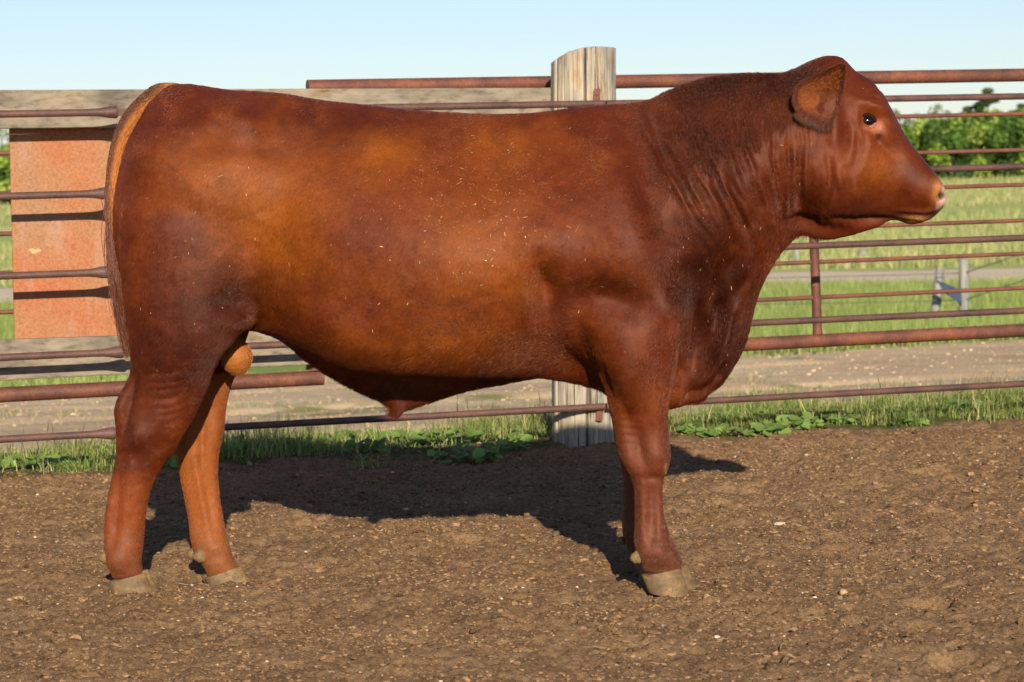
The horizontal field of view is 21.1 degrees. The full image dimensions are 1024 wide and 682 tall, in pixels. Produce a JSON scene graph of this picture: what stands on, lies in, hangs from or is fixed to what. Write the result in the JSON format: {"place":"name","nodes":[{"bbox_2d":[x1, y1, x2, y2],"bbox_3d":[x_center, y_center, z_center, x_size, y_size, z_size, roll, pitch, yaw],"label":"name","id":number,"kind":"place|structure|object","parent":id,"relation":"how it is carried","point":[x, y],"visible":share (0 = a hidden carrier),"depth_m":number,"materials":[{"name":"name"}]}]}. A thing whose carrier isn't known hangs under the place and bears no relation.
{"place":"outdoors","nodes":[
{"label":"outdoors","id":0,"kind":"place"},
{"bbox_2d":[0,349,829,438],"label":"lane grass","id":1,"kind":"structure","parent":0,"point":[350,390],"depth_m":19.53,"materials":[{"name":"green plant"}]},
{"bbox_2d":[0,177,1023,681],"bbox_3d":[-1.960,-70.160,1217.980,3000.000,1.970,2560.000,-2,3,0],"label":"ground","id":2,"kind":"structure","parent":0,"point":[926,649],"depth_m":7.73,"materials":[{"name":"brown soil"}]},
{"bbox_2d":[0,129,8,157],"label":"thin tree","id":3,"kind":"object","parent":2,"relation":"on","point":[5,132],"visible":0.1,"depth_m":159.26,"materials":[{"name":"green plant"}]},
{"bbox_2d":[0,142,10,205],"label":"hedge bush","id":4,"kind":"object","parent":2,"relation":"on","point":[4,173],"visible":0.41,"depth_m":135.10,"materials":[{"name":"green plant"}]},
{"bbox_2d":[1,453,49,468],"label":"weed plant","id":5,"kind":"object","parent":2,"relation":"on","point":[16,458],"visible":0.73,"depth_m":10.32,"materials":[{"name":"green plant"}]},
{"bbox_2d":[38,454,92,468],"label":"weed plant","id":6,"kind":"object","parent":2,"relation":"on","point":[54,457],"visible":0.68,"depth_m":10.24,"materials":[{"name":"green plant"}]},
{"bbox_2d":[43,452,105,472],"bbox_3d":[-1.601,0.449,10.097,0.271,0.095,0.363,-2,3,0],"label":"grass tuft","id":7,"kind":"object","parent":2,"relation":"on","point":[85,465],"visible":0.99,"depth_m":10.14,"materials":[{"name":"green plant"}]},
{"bbox_2d":[164,455,177,467],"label":"weed plant","id":8,"kind":"object","parent":2,"relation":"on","point":[172,461],"visible":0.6,"depth_m":10.13,"materials":[{"name":"green plant"}]},
{"bbox_2d":[220,441,256,454],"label":"weed plant","id":9,"kind":"object","parent":2,"relation":"on","point":[239,445],"visible":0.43,"depth_m":10.47,"materials":[{"name":"green plant"}]},
{"bbox_2d":[281,433,337,447],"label":"weed plant","id":10,"kind":"object","parent":2,"relation":"on","point":[324,438],"visible":0.15,"depth_m":10.83,"materials":[{"name":"green plant"}]},
{"bbox_2d":[326,429,375,444],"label":"weed plant","id":11,"kind":"object","parent":2,"relation":"on","point":[353,434],"visible":0.43,"depth_m":11.14,"materials":[{"name":"green plant"}]},
{"bbox_2d":[340,437,396,453],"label":"weed plant","id":12,"kind":"object","parent":2,"relation":"on","point":[381,447],"visible":0.93,"depth_m":10.50,"materials":[{"name":"green plant"}]},
{"bbox_2d":[340,450,402,468],"bbox_3d":[-0.526,0.426,10.037,0.317,0.100,0.271,-2,3,0],"label":"grass tuft","id":13,"kind":"object","parent":2,"relation":"on","point":[362,462],"visible":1,"depth_m":10.04,"materials":[{"name":"green plant"}]},
{"bbox_2d":[375,428,438,443],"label":"weed plant","id":14,"kind":"object","parent":2,"relation":"on","point":[391,433],"visible":0.36,"depth_m":10.96,"materials":[{"name":"green plant"}]},
{"bbox_2d":[406,427,482,443],"bbox_3d":[-0.263,0.376,10.777,0.305,0.071,0.171,-2,3,0],"label":"weed plant","id":15,"kind":"object","parent":2,"relation":"on","point":[421,436],"visible":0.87,"depth_m":10.77,"materials":[{"name":"green plant"}]},
{"bbox_2d":[427,442,502,462],"bbox_3d":[-0.176,0.419,10.240,0.285,0.081,0.182,-2,3,0],"label":"weed plant","id":16,"kind":"object","parent":2,"relation":"on","point":[486,452],"visible":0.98,"depth_m":10.24,"materials":[{"name":"green plant"}]},
{"bbox_2d":[480,439,529,454],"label":"weed plant","id":17,"kind":"object","parent":2,"relation":"on","point":[503,444],"visible":0.66,"depth_m":10.45,"materials":[{"name":"green plant"}]},
{"bbox_2d":[0,427,1015,681],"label":"straw litter","id":18,"kind":"object","parent":2,"relation":"on","point":[574,543],"visible":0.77,"depth_m":7.54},
{"bbox_2d":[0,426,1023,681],"bbox_3d":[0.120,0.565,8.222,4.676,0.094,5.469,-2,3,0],"label":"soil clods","id":19,"kind":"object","parent":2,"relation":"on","point":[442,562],"visible":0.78,"depth_m":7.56,"materials":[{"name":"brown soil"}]},
{"bbox_2d":[0,370,1023,474],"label":"grass strip","id":20,"kind":"object","parent":2,"relation":"on","point":[999,402],"depth_m":11.08,"materials":[{"name":"green plant"}]},
{"bbox_2d":[98,56,945,596],"bbox_3d":[0.023,-0.024,7.178,2.202,1.376,0.691,-1,3,10],"label":"bull","id":21,"kind":"object","parent":2,"relation":"on","point":[648,276],"visible":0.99,"depth_m":6.97,"materials":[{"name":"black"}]},
{"bbox_2d":[121,100,828,528],"bbox_3d":[-0.071,-0.094,7.063,1.951,1.149,0.443,-1,3,7],"label":"chaff","id":22,"kind":"object","parent":21,"relation":"attached to","point":[487,248],"visible":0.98,"depth_m":6.91,"materials":[{"name":"plant"}]},
{"bbox_2d":[508,430,535,441],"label":"weed plant","id":23,"kind":"object","parent":2,"relation":"on","point":[514,435],"visible":0.79,"depth_m":10.67,"materials":[{"name":"green plant"}]},
{"bbox_2d":[551,46,615,447],"bbox_3d":[0.277,-0.347,10.641,0.288,1.562,0.276,-2,3,0],"label":"fence post","id":24,"kind":"object","parent":2,"relation":"on","point":[585,73],"visible":0.39,"depth_m":10.55,"materials":[{"name":"brown wood"}]},
{"bbox_2d":[0,88,550,380],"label":"board wall","id":25,"kind":"structure","parent":24,"relation":"attached to","point":[60,154],"depth_m":10.10,"materials":[{"name":"brown wood"}]},
{"bbox_2d":[0,151,324,402],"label":"rod gate","id":26,"kind":"structure","parent":25,"relation":"attached to","point":[115,388],"depth_m":10.18,"materials":[{"name":"brown metal"}]},
{"bbox_2d":[0,100,604,442],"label":"pipe gate","id":27,"kind":"structure","parent":24,"relation":"attached to","point":[99,272],"depth_m":9.94,"materials":[{"name":"brown metal"}]},
{"bbox_2d":[306,68,1023,350],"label":"rod gate","id":28,"kind":"structure","parent":24,"relation":"attached to","point":[816,338],"depth_m":11.32,"materials":[{"name":"brown metal"}]},
{"bbox_2d":[605,93,1023,409],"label":"pipe gate","id":29,"kind":"structure","parent":24,"relation":"attached to","point":[893,316],"depth_m":10.89,"materials":[{"name":"brown metal"}]},
{"bbox_2d":[677,423,710,435],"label":"weed plant","id":30,"kind":"object","parent":2,"relation":"on","point":[688,429],"visible":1,"depth_m":10.81,"materials":[{"name":"green plant"}]},
{"bbox_2d":[696,423,742,437],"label":"weed plant","id":31,"kind":"object","parent":2,"relation":"on","point":[718,430],"visible":1,"depth_m":10.77,"materials":[{"name":"green plant"}]},
{"bbox_2d":[706,408,795,423],"bbox_3d":[0.974,0.312,11.232,0.387,0.081,0.212,-2,3,0],"label":"weed plant","id":32,"kind":"object","parent":2,"relation":"on","point":[760,411],"visible":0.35,"depth_m":11.19,"materials":[{"name":"green plant"}]},
{"bbox_2d":[743,420,791,436],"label":"weed plant","id":33,"kind":"object","parent":2,"relation":"on","point":[767,427],"visible":1,"depth_m":10.74,"materials":[{"name":"green plant"}]},
{"bbox_2d":[773,522,786,525],"bbox_3d":[0.802,0.545,8.211,0.047,0.012,0.019,-1,3,6],"label":"stone","id":34,"kind":"object","parent":2,"relation":"on","point":[778,523],"visible":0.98,"depth_m":8.21,"materials":[{"name":"stone"}]},
{"bbox_2d":[745,401,834,418],"bbox_3d":[1.123,0.293,11.388,0.453,0.092,0.268,-2,3,0],"label":"weed plant","id":35,"kind":"object","parent":2,"relation":"on","point":[802,407],"visible":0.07,"depth_m":11.36,"materials":[{"name":"green plant"}]},
{"bbox_2d":[776,411,830,429],"bbox_3d":[1.156,0.319,10.934,0.219,0.083,0.142,-2,3,0],"label":"weed plant","id":36,"kind":"object","parent":2,"relation":"on","point":[805,420],"visible":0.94,"depth_m":10.92,"materials":[{"name":"green plant"}]},
{"bbox_2d":[797,402,854,410],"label":"weed plant","id":37,"kind":"object","parent":2,"relation":"on","point":[832,406],"visible":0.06,"depth_m":11.61,"materials":[{"name":"green plant"}]},
{"bbox_2d":[820,411,861,424],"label":"weed plant","id":38,"kind":"object","parent":2,"relation":"on","point":[833,417],"visible":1,"depth_m":11.11,"materials":[{"name":"green plant"}]},
{"bbox_2d":[839,589,847,594],"bbox_3d":[0.830,0.630,6.901,0.022,0.018,0.022,-1,3,12],"label":"stone","id":39,"kind":"object","parent":2,"relation":"on","point":[842,591],"visible":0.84,"depth_m":6.89,"materials":[{"name":"stone"}]},
{"bbox_2d":[859,249,867,257],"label":"wire post","id":40,"kind":"object","parent":2,"relation":"on","point":[864,251],"visible":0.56,"depth_m":61.91,"materials":[{"name":"grey wood"}]},
{"bbox_2d":[892,108,911,126],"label":"thin tree","id":41,"kind":"object","parent":2,"relation":"on","point":[896,111],"visible":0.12,"depth_m":159.63,"materials":[{"name":"green plant"}]},
{"bbox_2d":[898,118,911,124],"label":"thin tree","id":42,"kind":"object","parent":2,"relation":"on","point":[904,120],"visible":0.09,"depth_m":159.59,"materials":[{"name":"green plant"}]},
{"bbox_2d":[890,416,928,425],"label":"weed plant","id":43,"kind":"object","parent":2,"relation":"on","point":[913,418],"visible":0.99,"depth_m":11.04,"materials":[{"name":"green plant"}]},
{"bbox_2d":[877,402,955,427],"bbox_3d":[1.618,0.290,11.052,0.328,0.122,0.547,2,5,43],"label":"grass tuft","id":44,"kind":"object","parent":2,"relation":"on","point":[905,415],"visible":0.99,"depth_m":11.04,"materials":[{"name":"green plant"}]},
{"bbox_2d":[900,118,933,164],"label":"hedge bush","id":45,"kind":"object","parent":2,"relation":"on","point":[915,135],"visible":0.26,"depth_m":138.05,"materials":[{"name":"green plant"}]},
{"bbox_2d":[910,118,945,175],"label":"hedge bush","id":46,"kind":"object","parent":2,"relation":"on","point":[929,121],"visible":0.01,"depth_m":141.35,"materials":[{"name":"green plant"}]},
{"bbox_2d":[931,267,944,322],"bbox_3d":[5.301,-0.439,34.442,0.237,0.984,0.120,-2,3,0],"label":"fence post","id":47,"kind":"object","parent":2,"relation":"on","point":[940,278],"visible":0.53,"depth_m":34.38,"materials":[{"name":"grey wood"}]},
{"bbox_2d":[928,103,950,119],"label":"thin tree","id":48,"kind":"object","parent":2,"relation":"on","point":[938,107],"visible":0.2,"depth_m":159.55,"materials":[{"name":"green plant"}]},
{"bbox_2d":[928,399,983,412],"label":"weed plant","id":49,"kind":"object","parent":2,"relation":"on","point":[969,402],"visible":0.45,"depth_m":11.50,"materials":[{"name":"green plant"}]},
{"bbox_2d":[920,117,993,178],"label":"hedge bush","id":50,"kind":"object","parent":2,"relation":"on","point":[958,140],"visible":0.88,"depth_m":135.80,"materials":[{"name":"green plant"}]},
{"bbox_2d":[959,259,968,318],"bbox_3d":[5.583,-0.481,34.039,0.140,1.061,0.128,-2,3,0],"label":"wire post","id":51,"kind":"object","parent":2,"relation":"on","point":[963,274],"visible":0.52,"depth_m":33.97,"materials":[{"name":"grey wood"}]},
{"bbox_2d":[756,256,1023,319],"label":"fence wire","id":52,"kind":"object","parent":51,"relation":"attached to","point":[893,275],"visible":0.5,"depth_m":34.21,"materials":[{"name":"grey metal"}]},
{"bbox_2d":[936,281,961,305],"bbox_3d":[5.379,-0.586,33.928,0.311,0.312,0.071,-2,3,0],"label":"cloth rag","id":53,"kind":"object","parent":51,"relation":"hanging from","point":[957,297],"visible":0.73,"depth_m":33.91,"materials":[{"name":"blue"}]},
{"bbox_2d":[962,106,972,117],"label":"spruce tree","id":54,"kind":"object","parent":2,"relation":"on","point":[965,109],"visible":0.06,"depth_m":167.29,"materials":[{"name":"green plant"}]},
{"bbox_2d":[932,112,1012,177],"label":"hedge bush","id":55,"kind":"object","parent":2,"relation":"on","point":[990,160],"visible":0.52,"depth_m":136.16,"materials":[{"name":"green plant"}]},
{"bbox_2d":[964,106,1008,177],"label":"hedge bush","id":56,"kind":"object","parent":2,"relation":"on","point":[990,119],"visible":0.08,"depth_m":137.32,"materials":[{"name":"green plant"}]},
{"bbox_2d":[971,87,1002,118],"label":"spruce tree","id":57,"kind":"object","parent":2,"relation":"on","point":[983,104],"visible":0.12,"depth_m":164.31,"materials":[{"name":"green plant"}]},
{"bbox_2d":[981,108,1023,177],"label":"hedge bush","id":58,"kind":"object","parent":2,"relation":"on","point":[1002,136],"visible":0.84,"depth_m":134.93,"materials":[{"name":"green plant"}]},
{"bbox_2d":[1012,103,1023,111],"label":"spruce tree","id":59,"kind":"object","parent":2,"relation":"on","point":[1020,105],"visible":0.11,"depth_m":167.31,"materials":[{"name":"green plant"}]},
{"bbox_2d":[0,270,1023,386],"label":"meadow grass","id":60,"kind":"structure","parent":0,"point":[997,299],"depth_m":38.64,"materials":[{"name":"green plant"}]},
{"bbox_2d":[0,173,1023,286],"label":"field grass","id":61,"kind":"structure","parent":0,"point":[899,251],"depth_m":71.49,"materials":[{"name":"green plant"}]},
{"bbox_2d":[0,339,1023,451],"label":"lane gravel","id":62,"kind":"structure","parent":0,"point":[524,388],"depth_m":20.44,"materials":[{"name":"beige gravel"}]},
{"bbox_2d":[0,0,1023,147],"label":"sky","id":63,"kind":"structure","parent":0,"point":[45,44],"materials":[{"name":"blue"}]},
{"bbox_2d":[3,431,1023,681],"bbox_3d":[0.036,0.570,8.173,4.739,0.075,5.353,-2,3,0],"label":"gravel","id":64,"kind":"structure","parent":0,"point":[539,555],"depth_m":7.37,"materials":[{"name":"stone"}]},
{"bbox_2d":[793,250,799,265],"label":"wire post","id":65,"kind":"object","parent":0,"point":[795,255],"visible":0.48,"depth_m":59.94,"materials":[{"name":"grey wood"}]}
]}

